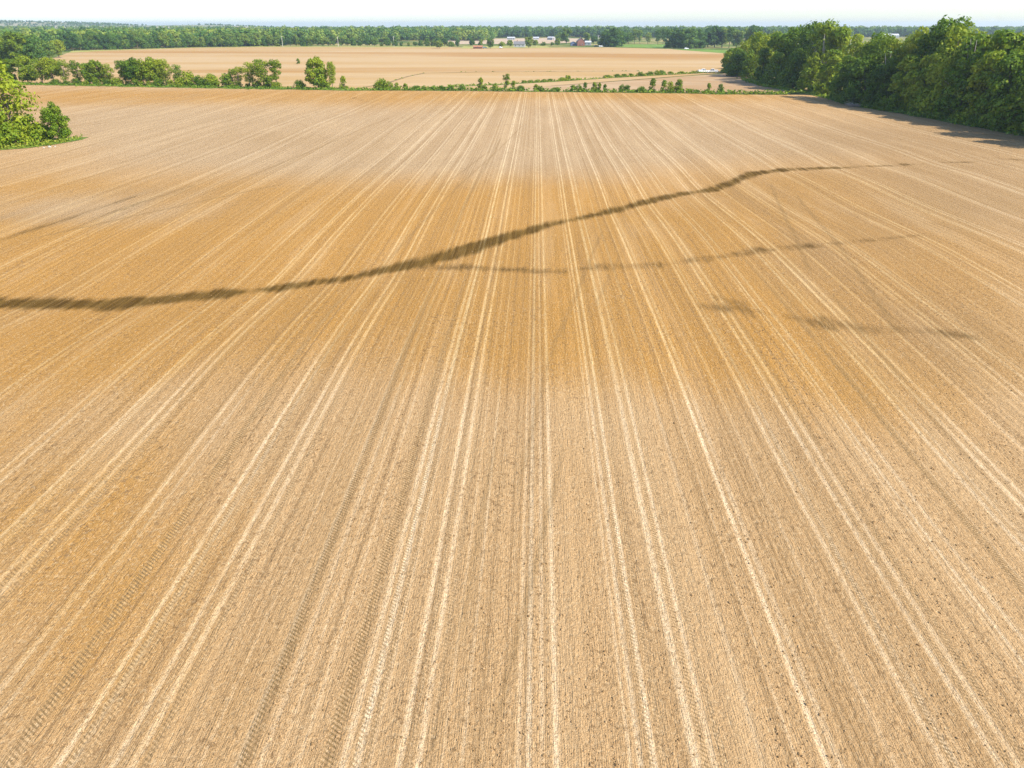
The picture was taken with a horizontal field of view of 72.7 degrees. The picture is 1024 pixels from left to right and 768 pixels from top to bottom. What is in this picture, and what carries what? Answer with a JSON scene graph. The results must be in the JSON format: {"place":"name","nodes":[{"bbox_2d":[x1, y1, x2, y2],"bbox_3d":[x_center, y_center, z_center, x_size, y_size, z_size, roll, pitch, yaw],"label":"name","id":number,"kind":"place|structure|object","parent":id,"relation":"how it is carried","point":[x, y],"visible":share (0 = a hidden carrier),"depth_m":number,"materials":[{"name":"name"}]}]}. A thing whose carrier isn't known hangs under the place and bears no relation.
{"place":"outdoors","nodes":[
{"label":"outdoors","id":0,"kind":"place"},
{"bbox_2d":[0,22,246,28],"bbox_3d":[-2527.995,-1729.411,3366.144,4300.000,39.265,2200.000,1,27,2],"label":"hills","id":1,"kind":"structure","parent":0,"point":[32,23],"depth_m":3070.92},
{"bbox_2d":[0,20,268,26],"bbox_3d":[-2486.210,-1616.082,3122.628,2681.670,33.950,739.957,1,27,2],"label":"hill wood","id":2,"kind":"object","parent":1,"relation":"on","point":[76,23],"visible":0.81,"depth_m":3118.08,"materials":[{"name":"plant"}]},
{"bbox_2d":[69,46,447,52],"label":"dry margin","id":3,"kind":"object","parent":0,"point":[254,46],"visible":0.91,"depth_m":778.55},
{"bbox_2d":[85,29,98,49],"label":"tree","id":4,"kind":"object","parent":3,"relation":"on","point":[89,34],"visible":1,"depth_m":662.42,"materials":[{"name":"green plant"}]},
{"bbox_2d":[99,32,110,49],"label":"tree","id":5,"kind":"object","parent":3,"relation":"on","point":[104,42],"visible":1,"depth_m":671.69,"materials":[{"name":"green plant"}]},
{"bbox_2d":[104,32,116,49],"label":"tree","id":6,"kind":"object","parent":3,"relation":"on","point":[110,38],"visible":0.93,"depth_m":676.15,"materials":[{"name":"green plant"}]},
{"bbox_2d":[129,30,144,47],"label":"tree","id":7,"kind":"object","parent":3,"relation":"on","point":[137,38],"visible":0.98,"depth_m":694.99,"materials":[{"name":"green plant"}]},
{"bbox_2d":[138,31,150,48],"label":"tree","id":8,"kind":"object","parent":3,"relation":"on","point":[143,45],"visible":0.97,"depth_m":702.58,"materials":[{"name":"green plant"}]},
{"bbox_2d":[157,31,170,47],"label":"tree","id":9,"kind":"object","parent":3,"relation":"on","point":[162,38],"visible":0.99,"depth_m":717.35,"materials":[{"name":"green plant"}]},
{"bbox_2d":[1,47,724,89],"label":"field","id":10,"kind":"structure","parent":0,"point":[357,67],"depth_m":449.17,"materials":[{"name":"soil"}]},
{"bbox_2d":[0,58,16,79],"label":"hedgerow tree","id":11,"kind":"object","parent":10,"relation":"on","point":[9,67],"visible":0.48,"depth_m":285.24,"materials":[{"name":"green plant"}]},
{"bbox_2d":[10,54,37,81],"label":"hedgerow tree","id":12,"kind":"object","parent":10,"relation":"on","point":[22,62],"visible":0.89,"depth_m":283.76,"materials":[{"name":"green plant"}]},
{"bbox_2d":[16,38,38,60],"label":"tree","id":13,"kind":"object","parent":10,"relation":"on","point":[28,47],"visible":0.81,"depth_m":426.05,"materials":[{"name":"green plant"}]},
{"bbox_2d":[27,58,45,82],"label":"hedgerow tree","id":14,"kind":"object","parent":10,"relation":"on","point":[37,70],"visible":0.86,"depth_m":283.31,"materials":[{"name":"green plant"}]},
{"bbox_2d":[41,40,55,56],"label":"tree","id":15,"kind":"object","parent":10,"relation":"on","point":[48,48],"visible":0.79,"depth_m":487.05,"materials":[{"name":"green plant"}]},
{"bbox_2d":[38,56,62,80],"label":"hedgerow tree","id":16,"kind":"object","parent":10,"relation":"on","point":[48,64],"visible":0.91,"depth_m":282.29,"materials":[{"name":"green plant"}]},
{"bbox_2d":[50,40,65,57],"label":"tree","id":17,"kind":"object","parent":10,"relation":"on","point":[59,47],"visible":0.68,"depth_m":511.21,"materials":[{"name":"green plant"}]},
{"bbox_2d":[55,59,69,80],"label":"hedgerow tree","id":18,"kind":"object","parent":10,"relation":"on","point":[60,62],"visible":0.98,"depth_m":282.40,"materials":[{"name":"green plant"}]},
{"bbox_2d":[67,60,82,79],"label":"hedgerow tree","id":19,"kind":"object","parent":10,"relation":"on","point":[71,67],"visible":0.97,"depth_m":281.75,"materials":[{"name":"green plant"}]},
{"bbox_2d":[78,63,93,82],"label":"hedgerow tree","id":20,"kind":"object","parent":10,"relation":"on","point":[84,72],"visible":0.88,"depth_m":279.27,"materials":[{"name":"green plant"}]},
{"bbox_2d":[86,59,106,82],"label":"hedgerow tree","id":21,"kind":"object","parent":10,"relation":"on","point":[96,72],"visible":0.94,"depth_m":279.71,"materials":[{"name":"green plant"}]},
{"bbox_2d":[100,63,113,79],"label":"hedgerow tree","id":22,"kind":"object","parent":10,"relation":"on","point":[105,69],"visible":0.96,"depth_m":280.03,"materials":[{"name":"green plant"}]},
{"bbox_2d":[113,60,127,84],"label":"hedgerow tree","id":23,"kind":"object","parent":10,"relation":"on","point":[117,66],"visible":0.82,"depth_m":277.36,"materials":[{"name":"green plant"}]},
{"bbox_2d":[120,56,143,81],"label":"hedgerow tree","id":24,"kind":"object","parent":10,"relation":"on","point":[128,66],"visible":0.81,"depth_m":275.02,"materials":[{"name":"green plant"}]},
{"bbox_2d":[134,58,153,80],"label":"hedgerow tree","id":25,"kind":"object","parent":10,"relation":"on","point":[138,76],"visible":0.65,"depth_m":274.99,"materials":[{"name":"green plant"}]},
{"bbox_2d":[140,56,164,81],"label":"hedgerow tree","id":26,"kind":"object","parent":10,"relation":"on","point":[151,71],"visible":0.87,"depth_m":274.43,"materials":[{"name":"green plant"}]},
{"bbox_2d":[156,59,171,79],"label":"hedgerow tree","id":27,"kind":"object","parent":10,"relation":"on","point":[166,74],"visible":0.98,"depth_m":274.48,"materials":[{"name":"green plant"}]},
{"bbox_2d":[168,64,182,81],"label":"hedgerow tree","id":28,"kind":"object","parent":10,"relation":"on","point":[175,69],"visible":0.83,"depth_m":274.57,"materials":[{"name":"green plant"}]},
{"bbox_2d":[177,70,195,84],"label":"shrub","id":29,"kind":"object","parent":10,"relation":"on","point":[190,76],"visible":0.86,"depth_m":273.68,"materials":[{"name":"green plant"}]},
{"bbox_2d":[203,73,220,85],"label":"shrub","id":30,"kind":"object","parent":10,"relation":"on","point":[208,77],"visible":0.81,"depth_m":271.94,"materials":[{"name":"green plant"}]},
{"bbox_2d":[219,73,233,85],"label":"shrub","id":31,"kind":"object","parent":10,"relation":"on","point":[226,79],"visible":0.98,"depth_m":268.27,"materials":[{"name":"green plant"}]},
{"bbox_2d":[231,66,242,84],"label":"hedgerow tree","id":32,"kind":"object","parent":10,"relation":"on","point":[236,72],"visible":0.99,"depth_m":269.10,"materials":[{"name":"green plant"}]},
{"bbox_2d":[239,62,256,84],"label":"hedgerow tree","id":33,"kind":"object","parent":10,"relation":"on","point":[248,73],"visible":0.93,"depth_m":267.29,"materials":[{"name":"green plant"}]},
{"bbox_2d":[251,59,268,83],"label":"hedgerow tree","id":34,"kind":"object","parent":10,"relation":"on","point":[258,65],"visible":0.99,"depth_m":264.85,"materials":[{"name":"green plant"}]},
{"bbox_2d":[266,59,281,82],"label":"hedgerow tree","id":35,"kind":"object","parent":10,"relation":"on","point":[274,70],"visible":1,"depth_m":265.05,"materials":[{"name":"green plant"}]},
{"bbox_2d":[304,55,327,86],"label":"hedgerow tree","id":36,"kind":"object","parent":10,"relation":"on","point":[316,63],"visible":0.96,"depth_m":261.08,"materials":[{"name":"green plant"}]},
{"bbox_2d":[326,61,335,86],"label":"hedgerow tree","id":37,"kind":"object","parent":10,"relation":"on","point":[331,67],"visible":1,"depth_m":261.25,"materials":[{"name":"green plant"}]},
{"bbox_2d":[421,71,720,87],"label":"grass verge","id":38,"kind":"object","parent":10,"relation":"on","point":[564,79],"depth_m":304.79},
{"bbox_2d":[13,27,991,94],"bbox_3d":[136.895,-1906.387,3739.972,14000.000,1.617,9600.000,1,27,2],"label":"ground","id":39,"kind":"structure","parent":0,"point":[661,41],"depth_m":823.35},
{"bbox_2d":[0,31,25,65],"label":"tree","id":40,"kind":"object","parent":39,"relation":"on","point":[9,48],"visible":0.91,"depth_m":399.10,"materials":[{"name":"green plant"}]},
{"bbox_2d":[0,120,36,145],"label":"shrub","id":41,"kind":"object","parent":39,"relation":"on","point":[14,132],"visible":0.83,"depth_m":136.70,"materials":[{"name":"green plant"}]},
{"bbox_2d":[0,58,42,130],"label":"clump tree","id":42,"kind":"object","parent":39,"relation":"on","point":[9,85],"visible":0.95,"depth_m":138.70,"materials":[{"name":"green plant"}]},
{"bbox_2d":[8,113,50,141],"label":"shrub","id":43,"kind":"object","parent":39,"relation":"on","point":[32,133],"visible":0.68,"depth_m":140.57,"materials":[{"name":"green plant"}]},
{"bbox_2d":[23,34,46,60],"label":"tree","id":44,"kind":"object","parent":39,"relation":"on","point":[40,53],"visible":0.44,"depth_m":464.00,"materials":[{"name":"green plant"}]},
{"bbox_2d":[0,133,86,149],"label":"grass verge","id":45,"kind":"object","parent":39,"relation":"on","point":[38,143],"depth_m":138.28,"materials":[{"name":"plant"}]},
{"bbox_2d":[39,101,72,140],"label":"clump tree","id":46,"kind":"object","parent":39,"relation":"on","point":[52,116],"visible":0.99,"depth_m":141.52,"materials":[{"name":"green plant"}]},
{"bbox_2d":[58,32,68,49],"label":"tree","id":47,"kind":"object","parent":39,"relation":"on","point":[62,36],"visible":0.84,"depth_m":643.62,"materials":[{"name":"green plant"}]},
{"bbox_2d":[64,30,78,50],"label":"tree","id":48,"kind":"object","parent":39,"relation":"on","point":[72,40],"visible":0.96,"depth_m":648.34,"materials":[{"name":"green plant"}]},
{"bbox_2d":[22,82,384,90],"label":"grass verge","id":49,"kind":"object","parent":39,"relation":"on","point":[221,86],"depth_m":268.34,"materials":[{"name":"plant"}]},
{"bbox_2d":[0,26,501,48],"bbox_3d":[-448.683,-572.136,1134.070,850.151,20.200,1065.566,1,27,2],"label":"distant wood","id":50,"kind":"object","parent":39,"relation":"on","point":[397,33],"visible":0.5,"depth_m":943.83,"materials":[{"name":"green plant"}]},
{"bbox_2d":[0,25,1023,30],"bbox_3d":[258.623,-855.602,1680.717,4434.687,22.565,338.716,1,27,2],"label":"distant wood","id":51,"kind":"object","parent":39,"relation":"on","point":[320,27],"visible":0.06,"depth_m":1629.48,"materials":[{"name":"green plant"}]},
{"bbox_2d":[390,26,812,37],"bbox_3d":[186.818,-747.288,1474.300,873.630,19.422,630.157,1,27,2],"label":"distant wood","id":52,"kind":"object","parent":39,"relation":"on","point":[518,32],"visible":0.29,"depth_m":1341.29,"materials":[{"name":"green plant"}]},
{"bbox_2d":[597,29,609,46],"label":"farm tree","id":53,"kind":"object","parent":39,"relation":"on","point":[601,41],"visible":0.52,"depth_m":777.37,"materials":[{"name":"green plant"}]},
{"bbox_2d":[604,27,620,46],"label":"farm tree","id":54,"kind":"object","parent":39,"relation":"on","point":[611,36],"visible":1,"depth_m":762.28,"materials":[{"name":"green plant"}]},
{"bbox_2d":[669,28,681,47],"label":"farm tree","id":55,"kind":"object","parent":39,"relation":"on","point":[673,36],"visible":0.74,"depth_m":721.39,"materials":[{"name":"green plant"}]},
{"bbox_2d":[675,28,689,47],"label":"farm tree","id":56,"kind":"object","parent":39,"relation":"on","point":[680,37],"visible":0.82,"depth_m":714.18,"materials":[{"name":"green plant"}]},
{"bbox_2d":[681,27,698,47],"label":"farm tree","id":57,"kind":"object","parent":39,"relation":"on","point":[691,39],"visible":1,"depth_m":709.65,"materials":[{"name":"green plant"}]},
{"bbox_2d":[703,27,717,46],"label":"farm tree","id":58,"kind":"object","parent":39,"relation":"on","point":[712,35],"visible":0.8,"depth_m":746.38,"materials":[{"name":"green plant"}]},
{"bbox_2d":[708,25,724,46],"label":"farm tree","id":59,"kind":"object","parent":39,"relation":"on","point":[719,39],"visible":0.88,"depth_m":747.51,"materials":[{"name":"green plant"}]},
{"bbox_2d":[729,29,744,46],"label":"farm tree","id":60,"kind":"object","parent":39,"relation":"on","point":[736,36],"visible":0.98,"depth_m":723.72,"materials":[{"name":"green plant"}]},
{"bbox_2d":[703,89,797,94],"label":"grass verge","id":61,"kind":"object","parent":39,"relation":"on","point":[761,92],"depth_m":244.56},
{"bbox_2d":[806,18,839,90],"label":"tree","id":62,"kind":"object","parent":39,"relation":"on","point":[814,36],"visible":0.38,"depth_m":248.02,"materials":[{"name":"green plant"}]},
{"bbox_2d":[814,49,842,94],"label":"tree","id":63,"kind":"object","parent":39,"relation":"on","point":[826,71],"visible":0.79,"depth_m":236.67,"materials":[{"name":"green plant"}]},
{"bbox_2d":[815,23,853,80],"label":"tree","id":64,"kind":"object","parent":39,"relation":"on","point":[841,36],"visible":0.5,"depth_m":244.52,"materials":[{"name":"green plant"}]},
{"bbox_2d":[826,55,861,100],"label":"tree","id":65,"kind":"object","parent":39,"relation":"on","point":[837,83],"visible":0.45,"depth_m":216.65,"materials":[{"name":"green plant"}]},
{"bbox_2d":[842,33,871,82],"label":"tree","id":66,"kind":"object","parent":39,"relation":"on","point":[855,48],"visible":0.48,"depth_m":218.55,"materials":[{"name":"green plant"}]},
{"bbox_2d":[839,54,881,103],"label":"tree","id":67,"kind":"object","parent":39,"relation":"on","point":[862,69],"visible":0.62,"depth_m":207.01,"materials":[{"name":"green plant"}]},
{"bbox_2d":[861,31,892,82],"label":"tree","id":68,"kind":"object","parent":39,"relation":"on","point":[875,37],"visible":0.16,"depth_m":214.30,"materials":[{"name":"green plant"}]},
{"bbox_2d":[734,26,1023,36],"bbox_3d":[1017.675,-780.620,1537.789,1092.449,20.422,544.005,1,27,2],"label":"distant wood","id":69,"kind":"object","parent":39,"relation":"on","point":[869,32],"visible":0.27,"depth_m":1396.00,"materials":[{"name":"green plant"}]},
{"bbox_2d":[863,56,900,107],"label":"tree","id":70,"kind":"object","parent":39,"relation":"on","point":[886,72],"visible":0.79,"depth_m":199.60,"materials":[{"name":"green plant"}]},
{"bbox_2d":[866,33,902,80],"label":"tree","id":71,"kind":"object","parent":39,"relation":"on","point":[877,55],"visible":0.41,"depth_m":205.90,"materials":[{"name":"green plant"}]},
{"bbox_2d":[877,96,897,110],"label":"shrub","id":72,"kind":"object","parent":39,"relation":"on","point":[884,106],"visible":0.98,"depth_m":195.15,"materials":[{"name":"green plant"}]},
{"bbox_2d":[886,54,921,108],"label":"tree","id":73,"kind":"object","parent":39,"relation":"on","point":[908,63],"visible":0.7,"depth_m":192.61,"materials":[{"name":"green plant"}]},
{"bbox_2d":[888,34,929,88],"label":"tree","id":74,"kind":"object","parent":39,"relation":"on","point":[905,50],"visible":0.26,"depth_m":201.86,"materials":[{"name":"green plant"}]},
{"bbox_2d":[900,52,941,111],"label":"tree","id":75,"kind":"object","parent":39,"relation":"on","point":[912,91],"visible":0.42,"depth_m":187.29,"materials":[{"name":"green plant"}]},
{"bbox_2d":[908,26,942,58],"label":"tree","id":76,"kind":"object","parent":39,"relation":"on","point":[917,34],"visible":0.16,"depth_m":195.87,"materials":[{"name":"green plant"}]},
{"bbox_2d":[913,58,956,114],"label":"tree","id":77,"kind":"object","parent":39,"relation":"on","point":[927,103],"visible":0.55,"depth_m":181.57,"materials":[{"name":"green plant"}]},
{"bbox_2d":[914,15,973,81],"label":"tree","id":78,"kind":"object","parent":39,"relation":"on","point":[935,35],"visible":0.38,"depth_m":188.53,"materials":[{"name":"green plant"}]},
{"bbox_2d":[919,18,989,92],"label":"tree","id":79,"kind":"object","parent":39,"relation":"on","point":[950,51],"visible":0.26,"depth_m":181.62,"materials":[{"name":"green plant"}]},
{"bbox_2d":[932,50,984,118],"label":"tree","id":80,"kind":"object","parent":39,"relation":"on","point":[957,89],"visible":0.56,"depth_m":173.62,"materials":[{"name":"green plant"}]},
{"bbox_2d":[947,33,994,101],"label":"tree","id":81,"kind":"object","parent":39,"relation":"on","point":[981,39],"visible":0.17,"depth_m":173.46,"materials":[{"name":"green plant"}]},
{"bbox_2d":[955,49,1005,122],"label":"tree","id":82,"kind":"object","parent":39,"relation":"on","point":[976,77],"visible":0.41,"depth_m":167.49,"materials":[{"name":"green plant"}]},
{"bbox_2d":[971,48,1023,128],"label":"tree","id":83,"kind":"object","parent":39,"relation":"on","point":[1008,65],"visible":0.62,"depth_m":160.03,"materials":[{"name":"green plant"}]},
{"bbox_2d":[980,29,1023,92],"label":"tree","id":84,"kind":"object","parent":39,"relation":"on","point":[1002,38],"visible":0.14,"depth_m":164.34,"materials":[{"name":"green plant"}]},
{"bbox_2d":[986,68,1023,132],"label":"tree","id":85,"kind":"object","parent":39,"relation":"on","point":[1012,114],"visible":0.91,"depth_m":155.13,"materials":[{"name":"green plant"}]},
{"bbox_2d":[462,46,550,47],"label":"lawn","id":86,"kind":"structure","parent":0,"point":[509,47],"depth_m":743.91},
{"bbox_2d":[0,84,1023,767],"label":"field","id":87,"kind":"structure","parent":0,"point":[382,210],"depth_m":40.05,"materials":[{"name":"soil"}]},
{"bbox_2d":[0,242,1023,767],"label":"clods","id":88,"kind":"object","parent":87,"relation":"on","point":[524,566],"visible":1,"depth_m":28.78,"materials":[{"name":"soil"}]},
{"bbox_2d":[0,0,1023,26],"label":"sky","id":89,"kind":"structure","parent":0,"point":[289,13],"materials":[{"name":"white"}]},
{"bbox_2d":[448,38,590,43],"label":"pale field","id":90,"kind":"structure","parent":0,"point":[505,40],"depth_m":1076.60,"materials":[{"name":"soil"}]},
{"bbox_2d":[616,44,666,47],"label":"meadow","id":91,"kind":"structure","parent":0,"point":[645,45],"depth_m":816.16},
{"bbox_2d":[612,28,626,46],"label":"farm tree","id":92,"kind":"object","parent":91,"relation":"on","point":[623,35],"visible":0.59,"depth_m":770.10,"materials":[{"name":"green plant"}]},
{"bbox_2d":[485,74,806,93],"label":"strip field","id":93,"kind":"structure","parent":0,"point":[701,82],"depth_m":283.25,"materials":[{"name":"soil"}]},
{"bbox_2d":[384,85,788,94],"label":"grass verge","id":94,"kind":"object","parent":93,"relation":"on","point":[613,90],"depth_m":251.59,"materials":[{"name":"plant"}]},
{"bbox_2d":[724,49,748,76],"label":"tree","id":95,"kind":"object","parent":93,"relation":"on","point":[738,56],"visible":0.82,"depth_m":324.54,"materials":[{"name":"green plant"}]},
{"bbox_2d":[739,50,758,78],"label":"tree","id":96,"kind":"object","parent":93,"relation":"on","point":[747,71],"visible":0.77,"depth_m":308.80,"materials":[{"name":"green plant"}]},
{"bbox_2d":[748,30,769,54],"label":"tree","id":97,"kind":"object","parent":93,"relation":"on","point":[759,34],"visible":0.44,"depth_m":312.93,"materials":[{"name":"green plant"}]},
{"bbox_2d":[753,47,770,80],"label":"tree","id":98,"kind":"object","parent":93,"relation":"on","point":[763,54],"visible":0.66,"depth_m":289.04,"materials":[{"name":"green plant"}]},
{"bbox_2d":[748,29,782,71],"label":"tree","id":99,"kind":"object","parent":93,"relation":"on","point":[763,44],"visible":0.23,"depth_m":293.81,"materials":[{"name":"green plant"}]},
{"bbox_2d":[762,51,787,84],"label":"tree","id":100,"kind":"object","parent":93,"relation":"on","point":[775,65],"visible":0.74,"depth_m":273.18,"materials":[{"name":"green plant"}]},
{"bbox_2d":[766,31,797,77],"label":"tree","id":101,"kind":"object","parent":93,"relation":"on","point":[773,42],"visible":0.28,"depth_m":278.09,"materials":[{"name":"green plant"}]},
{"bbox_2d":[776,48,806,88],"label":"tree","id":102,"kind":"object","parent":93,"relation":"on","point":[796,61],"visible":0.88,"depth_m":260.03,"materials":[{"name":"green plant"}]},
{"bbox_2d":[777,25,807,73],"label":"tree","id":103,"kind":"object","parent":93,"relation":"on","point":[793,42],"visible":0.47,"depth_m":272.75,"materials":[{"name":"green plant"}]},
{"bbox_2d":[796,52,822,90],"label":"tree","id":104,"kind":"object","parent":93,"relation":"on","point":[808,75],"visible":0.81,"depth_m":248.60,"materials":[{"name":"green plant"}]},
{"bbox_2d":[794,19,824,70],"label":"tree","id":105,"kind":"object","parent":93,"relation":"on","point":[807,32],"visible":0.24,"depth_m":262.13,"materials":[{"name":"green plant"}]},
{"bbox_2d":[674,49,726,52],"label":"crop field","id":106,"kind":"structure","parent":0,"point":[715,51],"depth_m":657.37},
{"bbox_2d":[736,77,1023,135],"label":"grass verge","id":107,"kind":"object","parent":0,"point":[910,113],"depth_m":191.82,"materials":[{"name":"plant"}]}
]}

